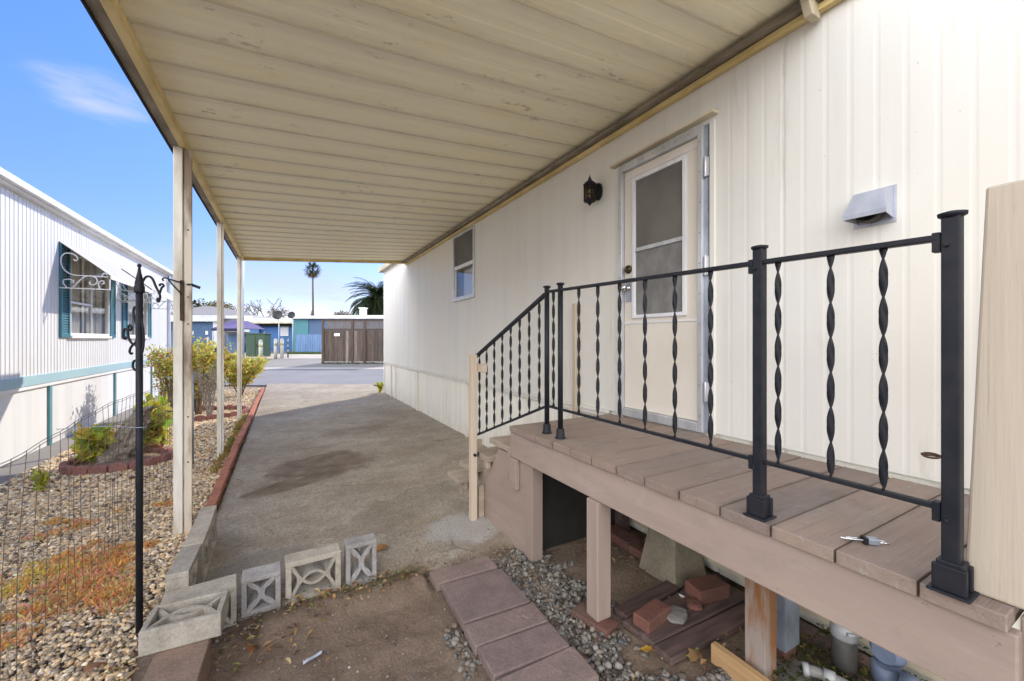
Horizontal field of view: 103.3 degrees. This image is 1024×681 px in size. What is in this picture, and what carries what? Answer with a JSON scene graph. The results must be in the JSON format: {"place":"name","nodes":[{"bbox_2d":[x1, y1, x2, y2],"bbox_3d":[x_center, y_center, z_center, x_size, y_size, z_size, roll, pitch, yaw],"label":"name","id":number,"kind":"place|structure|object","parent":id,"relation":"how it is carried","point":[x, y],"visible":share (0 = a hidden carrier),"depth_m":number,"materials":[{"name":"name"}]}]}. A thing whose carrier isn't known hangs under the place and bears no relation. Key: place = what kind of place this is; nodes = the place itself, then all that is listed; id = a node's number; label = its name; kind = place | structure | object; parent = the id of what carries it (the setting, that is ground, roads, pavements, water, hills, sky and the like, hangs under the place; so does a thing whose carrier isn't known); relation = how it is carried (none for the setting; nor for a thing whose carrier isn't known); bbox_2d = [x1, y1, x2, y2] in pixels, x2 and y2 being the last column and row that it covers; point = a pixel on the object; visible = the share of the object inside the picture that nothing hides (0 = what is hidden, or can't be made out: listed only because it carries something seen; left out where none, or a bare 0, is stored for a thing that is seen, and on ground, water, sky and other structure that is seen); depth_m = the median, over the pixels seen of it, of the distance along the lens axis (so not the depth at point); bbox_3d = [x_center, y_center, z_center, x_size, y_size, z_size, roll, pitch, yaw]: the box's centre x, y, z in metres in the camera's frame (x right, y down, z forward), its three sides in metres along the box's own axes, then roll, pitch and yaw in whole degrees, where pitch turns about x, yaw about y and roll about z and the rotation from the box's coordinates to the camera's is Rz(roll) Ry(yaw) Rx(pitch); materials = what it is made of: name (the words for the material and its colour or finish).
{"place":"outdoors","nodes":[
{"label":"outdoors","id":0,"kind":"place"},
{"bbox_2d":[0,394,170,483],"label":"side path","id":1,"kind":"structure","parent":0,"point":[18,465],"depth_m":5.20,"materials":[{"name":"concrete"}]},
{"bbox_2d":[0,547,181,680],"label":"gravel","id":2,"kind":"structure","parent":0,"point":[113,629],"depth_m":2.02,"materials":[{"name":"gravel"}]},
{"bbox_2d":[78,662,106,678],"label":"dry leaf","id":3,"kind":"object","parent":2,"relation":"on","point":[90,666],"visible":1,"depth_m":1.81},
{"bbox_2d":[122,264,164,636],"bbox_3d":[-1.857,0.559,2.045,0.211,1.882,0.044,0,0,-8],"label":"garden hook pole","id":4,"kind":"object","parent":2,"relation":"on","point":[137,315],"visible":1,"depth_m":2.03,"materials":[{"name":"black metal"}]},
{"bbox_2d":[0,472,219,581],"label":"gravel","id":5,"kind":"structure","parent":0,"point":[150,519],"depth_m":3.28,"materials":[{"name":"gravel"}]},
{"bbox_2d":[80,0,842,534],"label":"carport","id":6,"kind":"object","parent":5,"relation":"on","point":[406,132],"visible":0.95,"depth_m":2.79,"materials":[{"name":"metal"}]},
{"bbox_2d":[162,277,200,320],"bbox_3d":[-2.538,-0.307,3.115,0.235,0.325,0.032,0,0,-40],"label":"plant hook","id":7,"kind":"object","parent":6,"relation":"attached to","point":[181,291],"visible":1,"depth_m":3.11,"materials":[{"name":"metal"}]},
{"bbox_2d":[0,0,384,317],"label":"sky","id":8,"kind":"structure","parent":0,"point":[74,128],"materials":[{"name":"blue"}]},
{"bbox_2d":[171,351,383,366],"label":"parking lot","id":9,"kind":"structure","parent":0,"point":[296,362],"depth_m":19.31,"materials":[{"name":"asphalt"}]},
{"bbox_2d":[171,306,256,349],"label":"garage","id":10,"kind":"structure","parent":9,"relation":"on","point":[204,320],"depth_m":35.10,"materials":[{"name":"white stone"}]},
{"bbox_2d":[192,322,212,348],"bbox_3d":[-26.893,-0.318,35.180,2.208,2.435,0.240,0,0,0],"label":"garage door","id":11,"kind":"structure","parent":10,"relation":"in","point":[199,329],"depth_m":35.10,"materials":[{"name":"blue metal"}]},
{"bbox_2d":[211,321,264,345],"bbox_3d":[-18.289,-0.178,27.195,1.999,2.155,2.410,0,0,0],"label":"canopy","id":12,"kind":"object","parent":9,"relation":"on","point":[230,326],"visible":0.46,"depth_m":26.60,"materials":[{"name":"purple fabric"}]},
{"bbox_2d":[225,332,250,352],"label":"storage shed","id":13,"kind":"structure","parent":9,"relation":"on","point":[232,337],"depth_m":27.40,"materials":[{"name":"blue stone"}]},
{"bbox_2d":[242,261,243,357],"bbox_3d":[-13.982,-2.380,20.180,0.320,6.880,1.960,0,0,0],"label":"post","id":14,"kind":"object","parent":9,"relation":"on","point":[242,308],"visible":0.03,"depth_m":20.94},
{"bbox_2d":[259,340,262,357],"bbox_3d":[-12.776,0.547,20.600,0.176,1.070,0.172,0,0,0],"label":"bollard","id":15,"kind":"object","parent":9,"relation":"on","point":[260,348],"visible":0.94,"depth_m":20.54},
{"bbox_2d":[244,318,291,350],"bbox_3d":[-18.365,-0.348,32.750,3.881,2.496,4.900,0,0,0],"label":"mobile home","id":16,"kind":"object","parent":9,"relation":"on","point":[269,325],"visible":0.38,"depth_m":30.94,"materials":[{"name":"blue paint"}]},
{"bbox_2d":[281,326,288,335],"bbox_3d":[-17.378,-0.653,30.969,0.598,0.761,0.057,0,0,0],"label":"window","id":17,"kind":"structure","parent":16,"relation":"in","point":[284,329],"depth_m":30.94,"materials":[{"name":"glass"}]},
{"bbox_2d":[272,310,282,352],"bbox_3d":[-15.583,-0.519,26.930,0.495,2.838,0.494,0,0,-45],"label":"satellite dish","id":18,"kind":"object","parent":9,"relation":"on","point":[278,314],"visible":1,"depth_m":27.00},
{"bbox_2d":[288,312,294,351],"bbox_3d":[-14.659,-0.480,26.885,0.431,2.760,0.432,0,0,-44],"label":"satellite dish","id":19,"kind":"object","parent":9,"relation":"on","point":[291,315],"visible":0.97,"depth_m":27.03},
{"bbox_2d":[296,334,321,351],"bbox_3d":[-13.128,0.277,26.535,2.010,1.247,0.071,0,0,0],"label":"blue fence","id":20,"kind":"object","parent":9,"relation":"on","point":[309,343],"visible":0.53,"depth_m":26.50,"materials":[{"name":"paint"}]},
{"bbox_2d":[287,307,383,351],"bbox_3d":[-11.348,-0.718,30.975,9.051,3.235,4.650,0,0,0],"label":"mobile home","id":21,"kind":"object","parent":9,"relation":"on","point":[307,325],"visible":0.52,"depth_m":29.00,"materials":[{"name":"blue stone"}]},
{"bbox_2d":[322,320,383,362],"bbox_3d":[-7.199,0.087,19.581,3.961,2.100,0.082,0,0,0],"label":"wooden fence","id":22,"kind":"object","parent":9,"relation":"on","point":[353,343],"visible":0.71,"depth_m":19.60,"materials":[{"name":"wood"}]},
{"bbox_2d":[172,369,383,384],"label":"street","id":23,"kind":"structure","parent":0,"point":[328,376],"depth_m":15.10,"materials":[{"name":"asphalt"}]},
{"bbox_2d":[263,367,383,368],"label":"gutter strip","id":24,"kind":"object","parent":23,"relation":"on","point":[323,367],"visible":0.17,"depth_m":17.75,"materials":[{"name":"concrete"}]},
{"bbox_2d":[244,354,321,357],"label":"pavement","id":25,"kind":"structure","parent":0,"point":[304,355],"depth_m":23.38,"materials":[{"name":"concrete"}]},
{"bbox_2d":[245,333,273,357],"bbox_3d":[-13.933,0.380,22.275,1.242,1.450,0.750,0,0,0],"label":"utility cabinet","id":26,"kind":"object","parent":25,"relation":"on","point":[252,343],"visible":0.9,"depth_m":22.00,"materials":[{"name":"metal"}]},
{"bbox_2d":[280,339,283,357],"bbox_3d":[-12.372,0.481,21.800,0.176,1.070,0.172,0,0,0],"label":"bollard","id":27,"kind":"object","parent":25,"relation":"on","point":[281,348],"visible":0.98,"depth_m":21.73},
{"bbox_2d":[289,351,382,363],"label":"verge grass","id":28,"kind":"structure","parent":0,"point":[310,352],"depth_m":19.58,"materials":[{"name":"green plant"}]},
{"bbox_2d":[205,383,515,620],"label":"driveway","id":29,"kind":"structure","parent":0,"point":[319,465],"depth_m":4.04,"materials":[{"name":"concrete"}]},
{"bbox_2d":[165,544,201,592],"bbox_3d":[-1.811,1.356,2.243,0.098,0.288,0.322,0,0,-28],"label":"breeze block","id":30,"kind":"object","parent":29,"relation":"on","point":[185,569],"depth_m":2.20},
{"bbox_2d":[183,521,211,582],"bbox_3d":[-1.964,1.354,2.535,0.098,0.292,0.322,0,0,-29],"label":"breeze block","id":31,"kind":"object","parent":29,"relation":"on","point":[200,533],"depth_m":2.56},
{"bbox_2d":[194,505,216,555],"bbox_3d":[-2.130,1.357,2.818,0.095,0.285,0.322,0,0,-31],"label":"breeze block","id":32,"kind":"object","parent":29,"relation":"on","point":[207,514],"depth_m":2.87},
{"bbox_2d":[241,561,280,617],"bbox_3d":[-1.404,1.397,2.274,0.185,0.205,0.120,0,0,-30],"label":"breeze block","id":33,"kind":"object","parent":29,"relation":"on","point":[263,597],"depth_m":2.24,"materials":[{"name":"concrete"}]},
{"bbox_2d":[285,542,340,604],"bbox_3d":[-1.178,1.381,2.401,0.290,0.238,0.115,0,0,-31],"label":"breeze block","id":34,"kind":"object","parent":29,"relation":"on","point":[312,573],"depth_m":2.38,"materials":[{"name":"concrete"}]},
{"bbox_2d":[344,533,376,586],"bbox_3d":[-0.943,1.371,2.521,0.178,0.258,0.100,0,0,-28],"label":"breeze block","id":35,"kind":"object","parent":29,"relation":"on","point":[367,543],"depth_m":2.50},
{"bbox_2d":[212,529,516,647],"bbox_3d":[-0.860,1.484,2.538,1.821,0.037,0.443,0,0,-29],"label":"edge rubble","id":36,"kind":"object","parent":29,"relation":"on","point":[252,624],"visible":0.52,"depth_m":2.48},
{"bbox_2d":[469,355,486,520],"bbox_3d":[-0.277,0.802,3.296,0.093,1.355,0.160,0,0,-29],"label":"newel post","id":37,"kind":"object","parent":29,"relation":"on","point":[474,367],"visible":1,"depth_m":3.30,"materials":[{"name":"beige wood"}]},
{"bbox_2d":[447,435,524,552],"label":"porch stairs","id":38,"kind":"structure","parent":29,"relation":"on","point":[500,488],"depth_m":3.14,"materials":[{"name":"paint"}]},
{"bbox_2d":[378,0,1023,680],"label":"mobile home","id":39,"kind":"object","parent":29,"relation":"on","point":[794,142],"visible":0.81,"depth_m":2.29,"materials":[{"name":"beige"}]},
{"bbox_2d":[451,224,474,301],"bbox_3d":[-0.689,-1.150,6.264,0.210,1.100,1.000,0,0,-29],"label":"window","id":40,"kind":"structure","parent":39,"relation":"in","point":[464,241],"depth_m":6.30,"materials":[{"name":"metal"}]},
{"bbox_2d":[572,303,577,417],"bbox_3d":[0.585,0.458,3.780,0.030,1.585,0.050,0,0,-29],"label":"wall newel","id":41,"kind":"object","parent":39,"relation":"attached to","point":[574,358],"depth_m":3.76,"materials":[{"name":"beige wood"}]},
{"bbox_2d":[583,175,602,205],"bbox_3d":[0.690,-1.285,3.506,0.162,0.260,0.116,0,0,-29],"label":"wall lantern","id":42,"kind":"object","parent":39,"relation":"attached to","point":[593,191],"depth_m":3.47,"materials":[{"name":"black metal"}]},
{"bbox_2d":[609,108,717,434],"bbox_3d":[1.071,-0.427,2.969,0.125,2.075,0.930,0,0,-29],"label":"door","id":43,"kind":"structure","parent":39,"relation":"in","point":[662,193],"depth_m":2.91,"materials":[{"name":"metal"}]},
{"bbox_2d":[842,184,896,229],"bbox_3d":[1.637,-0.614,1.859,0.124,0.168,0.160,0,0,-29],"label":"vent hood","id":44,"kind":"object","parent":39,"relation":"attached to","point":[875,207],"visible":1,"depth_m":1.84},
{"bbox_2d":[0,385,871,680],"bbox_3d":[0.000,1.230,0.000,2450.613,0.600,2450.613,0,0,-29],"label":"ground","id":45,"kind":"structure","parent":0,"point":[722,577],"depth_m":2.60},
{"bbox_2d":[0,167,172,465],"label":"mobile home","id":46,"kind":"object","parent":45,"relation":"on","point":[67,293],"visible":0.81,"depth_m":5.99,"materials":[{"name":"white"}]},
{"bbox_2d":[70,251,111,337],"bbox_3d":[-7.367,-0.710,6.783,0.550,1.900,2.400,0,0,-29],"label":"window","id":47,"kind":"structure","parent":46,"relation":"in","point":[92,304],"depth_m":6.94,"materials":[{"name":"white paint"}]},
{"bbox_2d":[102,270,148,338],"bbox_3d":[-8.597,-0.710,8.976,0.550,1.900,2.210,0,0,-29],"label":"window","id":48,"kind":"structure","parent":46,"relation":"in","point":[130,305],"depth_m":8.95,"materials":[{"name":"white paint"}]},
{"bbox_2d":[0,388,260,508],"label":"gravel","id":49,"kind":"structure","parent":45,"relation":"on","point":[249,396],"depth_m":4.53,"materials":[{"name":"gravel"}]},
{"bbox_2d":[30,469,54,491],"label":"leafy plant","id":50,"kind":"object","parent":49,"relation":"on","point":[43,477],"visible":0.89,"depth_m":3.97,"materials":[{"name":"green plant"}]},
{"bbox_2d":[0,371,193,680],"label":"wire fence","id":51,"kind":"object","parent":49,"relation":"on","point":[116,426],"visible":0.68,"depth_m":2.39,"materials":[{"name":"metal"}]},
{"bbox_2d":[59,446,172,477],"bbox_3d":[-4.705,1.458,4.872,1.006,0.125,0.825,0,0,-29],"label":"planter ring","id":52,"kind":"object","parent":49,"relation":"on","point":[74,470],"visible":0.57,"depth_m":4.66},
{"bbox_2d":[69,420,115,462],"bbox_3d":[-4.969,1.252,4.838,0.435,0.603,0.444,0,0,44],"label":"leafy plant","id":53,"kind":"object","parent":52,"relation":"in","point":[86,445],"visible":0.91,"depth_m":4.75,"materials":[{"name":"green plant"}]},
{"bbox_2d":[94,406,159,464],"bbox_3d":[-4.728,1.185,4.994,0.583,0.630,0.593,0,0,-29],"label":"tree stump","id":54,"kind":"object","parent":52,"relation":"in","point":[112,455],"visible":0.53,"depth_m":4.90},
{"bbox_2d":[0,413,247,651],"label":"dry ground cover","id":55,"kind":"object","parent":49,"relation":"on","point":[107,590],"visible":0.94,"depth_m":2.48,"materials":[{"name":"orange plant"}]},
{"bbox_2d":[143,408,172,452],"bbox_3d":[-4.733,1.194,5.356,0.491,0.630,0.510,0,0,18],"label":"leafy plant","id":56,"kind":"object","parent":49,"relation":"on","point":[164,424],"visible":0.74,"depth_m":5.28,"materials":[{"name":"green plant"}]},
{"bbox_2d":[145,336,236,413],"bbox_3d":[-6.282,0.673,8.086,1.172,1.660,1.254,0,0,10],"label":"rose bush","id":57,"kind":"object","parent":49,"relation":"on","point":[208,357],"visible":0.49,"depth_m":7.94,"materials":[{"name":"green plant"}]},
{"bbox_2d":[165,405,248,421],"bbox_3d":[-6.136,1.458,7.969,1.623,0.125,1.398,0,0,-29],"label":"planter ring","id":58,"kind":"object","parent":49,"relation":"on","point":[200,418],"visible":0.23,"depth_m":7.84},
{"bbox_2d":[194,362,225,415],"bbox_3d":[-5.671,0.946,7.526,0.638,1.110,0.622,0,0,-29],"label":"twiggy bush","id":59,"kind":"object","parent":49,"relation":"on","point":[209,398],"visible":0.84,"depth_m":7.52,"materials":[{"name":"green plant"}]},
{"bbox_2d":[214,353,272,394],"bbox_3d":[-7.153,0.900,10.776,1.228,1.208,1.447,0,0,33],"label":"rose bush","id":60,"kind":"object","parent":49,"relation":"on","point":[252,368],"visible":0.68,"depth_m":10.64,"materials":[{"name":"green plant"}]},
{"bbox_2d":[133,392,172,412],"bbox_3d":[-5.229,1.142,5.879,0.500,0.751,0.489,0,0,38],"label":"leafy plant","id":61,"kind":"object","parent":45,"relation":"on","point":[149,397],"visible":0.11,"depth_m":5.95,"materials":[{"name":"green plant"}]},
{"bbox_2d":[143,344,200,411],"bbox_3d":[-6.708,0.791,7.926,0.892,1.423,0.912,0,0,-14],"label":"rose bush","id":62,"kind":"object","parent":45,"relation":"on","point":[161,375],"visible":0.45,"depth_m":7.82,"materials":[{"name":"green plant"}]},
{"bbox_2d":[206,495,218,505],"bbox_3d":[-2.664,1.462,3.605,0.072,0.075,0.232,2,0,-29],"label":"edging brick","id":63,"kind":"object","parent":45,"relation":"on","point":[213,499],"visible":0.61,"depth_m":3.61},
{"bbox_2d":[211,487,221,501],"bbox_3d":[-2.779,1.465,3.811,0.072,0.075,0.232,1,1,-30],"label":"edging brick","id":64,"kind":"object","parent":45,"relation":"on","point":[217,491],"visible":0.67,"depth_m":3.80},
{"bbox_2d":[214,479,225,493],"bbox_3d":[-2.896,1.464,4.016,0.072,0.075,0.232,-2,2,-28],"label":"edging brick","id":65,"kind":"object","parent":45,"relation":"on","point":[221,483],"visible":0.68,"depth_m":4.01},
{"bbox_2d":[192,298,248,312],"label":"round tree","id":66,"kind":"object","parent":45,"relation":"on","point":[215,304],"visible":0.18,"depth_m":58.72,"materials":[{"name":"green plant"}]},
{"bbox_2d":[217,473,228,481],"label":"edging brick","id":67,"kind":"object","parent":45,"relation":"on","point":[222,476],"visible":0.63,"depth_m":4.22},
{"bbox_2d":[224,316,271,349],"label":"shed","id":68,"kind":"structure","parent":45,"relation":"on","point":[229,318],"depth_m":36.00,"materials":[{"name":"grey paint"}]},
{"bbox_2d":[245,298,287,317],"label":"bare tree","id":69,"kind":"object","parent":45,"relation":"on","point":[259,306],"visible":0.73,"depth_m":50.92,"materials":[{"name":"brown plant"}]},
{"bbox_2d":[302,262,320,315],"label":"fan palm tree","id":70,"kind":"object","parent":45,"relation":"on","point":[313,273],"visible":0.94,"depth_m":61.88,"materials":[{"name":"green plant"}]},
{"bbox_2d":[345,277,383,314],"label":"date palm tree","id":71,"kind":"object","parent":45,"relation":"on","point":[373,303],"visible":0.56,"depth_m":42.73,"materials":[{"name":"green plant"}]},
{"bbox_2d":[128,528,874,680],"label":"yard","id":72,"kind":"structure","parent":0,"point":[627,583],"depth_m":2.04,"materials":[{"name":"soil"}]},
{"bbox_2d":[143,638,211,680],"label":"brown slab","id":73,"kind":"object","parent":72,"relation":"on","point":[191,662],"depth_m":1.71,"materials":[{"name":"concrete"}]},
{"bbox_2d":[138,589,228,656],"bbox_3d":[-1.503,1.300,1.877,0.290,0.105,0.205,0,0,-26],"label":"breeze block","id":74,"kind":"object","parent":73,"relation":"on","point":[176,623],"depth_m":1.83,"materials":[{"name":"concrete"}]},
{"bbox_2d":[162,574,236,628],"bbox_3d":[-1.613,1.406,2.104,0.305,0.228,0.125,0,3,-34],"label":"breeze block","id":75,"kind":"object","parent":72,"relation":"on","point":[229,582],"depth_m":2.12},
{"bbox_2d":[212,563,477,680],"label":"grit","id":76,"kind":"object","parent":72,"relation":"on","point":[333,679],"visible":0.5,"depth_m":1.99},
{"bbox_2d":[343,565,421,593],"bbox_3d":[-0.782,1.454,2.466,0.459,0.028,0.154,0,0,-29],"label":"green moss","id":77,"kind":"object","parent":72,"relation":"on","point":[382,579],"visible":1,"depth_m":2.47,"materials":[{"name":"green plant"}]},
{"bbox_2d":[429,556,496,591],"bbox_3d":[-0.303,1.463,2.544,0.400,0.050,0.153,0,0,-28],"label":"paver","id":78,"kind":"object","parent":72,"relation":"on","point":[440,577],"visible":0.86,"depth_m":2.52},
{"bbox_2d":[442,568,529,630],"bbox_3d":[-0.156,1.463,2.306,0.391,0.050,0.366,0,-1,-27],"label":"paver","id":79,"kind":"object","parent":72,"relation":"on","point":[472,599],"visible":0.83,"depth_m":2.27,"materials":[{"name":"concrete"}]},
{"bbox_2d":[108,418,870,680],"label":"leaf litter","id":80,"kind":"object","parent":72,"relation":"on","point":[268,648],"visible":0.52,"depth_m":2.09,"materials":[{"name":"plant"}]},
{"bbox_2d":[464,603,547,655],"bbox_3d":[-0.028,1.463,2.061,0.401,0.050,0.158,0,0,-27],"label":"paver","id":81,"kind":"object","parent":72,"relation":"on","point":[489,630],"visible":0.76,"depth_m":2.03,"materials":[{"name":"concrete"}]},
{"bbox_2d":[522,606,538,618],"bbox_3d":[0.097,1.444,2.136,0.050,0.020,0.100,0,0,36],"label":"paver chip","id":82,"kind":"object","parent":81,"relation":"on","point":[530,612],"visible":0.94,"depth_m":2.13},
{"bbox_2d":[478,623,569,680],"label":"paver","id":83,"kind":"object","parent":72,"relation":"on","point":[499,659],"visible":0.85,"depth_m":1.88,"materials":[{"name":"concrete"}]},
{"bbox_2d":[496,646,598,680],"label":"paver","id":84,"kind":"object","parent":72,"relation":"on","point":[571,663],"visible":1,"depth_m":1.76,"materials":[{"name":"concrete"}]},
{"bbox_2d":[611,524,640,550],"bbox_3d":[0.806,1.460,2.998,0.130,0.060,0.270,0,0,-26],"label":"brick","id":85,"kind":"object","parent":72,"relation":"on","point":[622,538],"visible":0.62,"depth_m":2.94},
{"bbox_2d":[628,541,644,558],"bbox_3d":[0.912,1.462,2.788,0.120,0.055,0.190,0,0,-33],"label":"brick","id":86,"kind":"object","parent":72,"relation":"on","point":[636,548],"visible":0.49,"depth_m":2.80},
{"bbox_2d":[614,580,678,619],"bbox_3d":[0.772,1.478,2.302,0.460,0.035,0.090,0,0,-33],"label":"old plank","id":87,"kind":"object","parent":72,"relation":"on","point":[664,590],"visible":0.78,"depth_m":2.29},
{"bbox_2d":[623,589,690,638],"bbox_3d":[0.913,1.482,2.255,0.720,0.030,0.115,0,0,-31],"label":"old plank","id":88,"kind":"object","parent":72,"relation":"on","point":[632,628],"visible":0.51,"depth_m":2.24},
{"bbox_2d":[633,598,670,633],"bbox_3d":[0.726,1.428,2.099,0.200,0.062,0.095,0,0,-37],"label":"brick","id":89,"kind":"object","parent":88,"relation":"on","point":[650,616],"visible":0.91,"depth_m":2.07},
{"bbox_2d":[685,574,729,604],"bbox_3d":[1.112,1.421,2.310,0.210,0.075,0.120,0,0,-17],"label":"brick","id":90,"kind":"object","parent":88,"relation":"on","point":[706,589],"visible":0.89,"depth_m":2.27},
{"bbox_2d":[639,588,744,649],"bbox_3d":[0.991,1.478,2.167,0.760,0.036,0.095,0,0,-28],"label":"old plank","id":91,"kind":"object","parent":72,"relation":"on","point":[667,629],"visible":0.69,"depth_m":2.12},
{"bbox_2d":[667,605,686,623],"bbox_3d":[0.861,1.444,2.129,0.105,0.032,0.138,0,0,41],"label":"stone","id":92,"kind":"object","parent":91,"relation":"on","point":[677,615],"visible":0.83,"depth_m":2.10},
{"bbox_2d":[686,598,702,610],"bbox_3d":[0.996,1.444,2.212,0.081,0.031,0.094,0,0,21],"label":"brick fragment","id":93,"kind":"object","parent":91,"relation":"on","point":[694,604],"visible":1,"depth_m":2.19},
{"bbox_2d":[688,648,701,662],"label":"dry leaf","id":94,"kind":"object","parent":72,"relation":"on","point":[694,655],"visible":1,"depth_m":1.87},
{"bbox_2d":[655,602,744,665],"bbox_3d":[1.049,1.478,2.074,0.780,0.036,0.100,0,0,-27],"label":"old plank","id":95,"kind":"object","parent":72,"relation":"on","point":[672,651],"visible":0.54,"depth_m":2.01,"materials":[{"name":"wood"}]},
{"bbox_2d":[510,414,1023,680],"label":"porch deck","id":96,"kind":"structure","parent":72,"relation":"on","point":[592,480],"depth_m":1.56,"materials":[{"name":"paint"}]},
{"bbox_2d":[475,209,979,603],"bbox_3d":[0.435,0.226,2.213,0.164,1.161,2.836,0,0,-29],"label":"porch railing","id":97,"kind":"object","parent":96,"relation":"on","point":[952,572],"visible":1,"depth_m":1.23,"materials":[{"name":"black metal"}]},
{"bbox_2d":[840,535,888,545],"bbox_3d":[1.062,0.605,1.225,0.122,0.020,0.025,0,0,16],"label":"folding tool","id":98,"kind":"object","parent":96,"relation":"on","point":[867,540],"visible":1,"depth_m":1.22,"materials":[{"name":"silver metal"}]},
{"bbox_2d":[966,179,1023,609],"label":"upright plank","id":99,"kind":"object","parent":96,"relation":"on","point":[995,550],"visible":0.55,"depth_m":0.95,"materials":[{"name":"wood"}]},
{"bbox_2d":[776,657,820,680],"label":"concrete footing","id":100,"kind":"object","parent":72,"relation":"on","point":[794,664],"depth_m":1.82,"materials":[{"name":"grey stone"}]},
{"bbox_2d":[776,593,798,663],"bbox_3d":[1.259,1.100,1.910,0.155,0.800,0.100,0,0,-29],"label":"metal channel","id":101,"kind":"object","parent":100,"relation":"on","point":[787,626],"visible":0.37,"depth_m":1.87,"materials":[{"name":"metal"}]},
{"bbox_2d":[830,621,862,680],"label":"drain pipe","id":102,"kind":"object","parent":72,"relation":"on","point":[844,650],"visible":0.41,"depth_m":1.79,"materials":[{"name":"plastic"}]},
{"bbox_2d":[771,623,926,680],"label":"weeds","id":103,"kind":"object","parent":72,"relation":"on","point":[798,648],"visible":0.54,"depth_m":1.83,"materials":[{"name":"green plant"}]},
{"bbox_2d":[802,661,847,680],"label":"white pipe fitting","id":104,"kind":"object","parent":103,"relation":"on","point":[823,673],"visible":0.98,"depth_m":1.74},
{"bbox_2d":[869,641,920,680],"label":"pipe","id":105,"kind":"object","parent":72,"relation":"on","point":[886,665],"visible":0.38,"depth_m":1.64,"materials":[{"name":"blue paint"}]},
{"bbox_2d":[443,549,734,680],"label":"river gravel","id":106,"kind":"structure","parent":0,"point":[589,647],"depth_m":2.07,"materials":[{"name":"gravel"}]},
{"bbox_2d":[570,602,617,637],"bbox_3d":[0.432,1.483,2.152,0.105,0.034,0.235,0,0,-43],"label":"brick","id":107,"kind":"object","parent":106,"relation":"on","point":[607,626],"visible":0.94,"depth_m":2.11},
{"bbox_2d":[640,644,654,652],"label":"dry leaf","id":108,"kind":"object","parent":106,"relation":"on","point":[646,648],"visible":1,"depth_m":1.93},
{"bbox_2d":[711,641,770,680],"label":"lumber offcut","id":109,"kind":"object","parent":106,"relation":"on","point":[734,666],"visible":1,"depth_m":1.79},
{"bbox_2d":[639,527,705,588],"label":"concrete pier","id":110,"kind":"structure","parent":0,"point":[664,558],"depth_m":2.52,"materials":[{"name":"concrete"}]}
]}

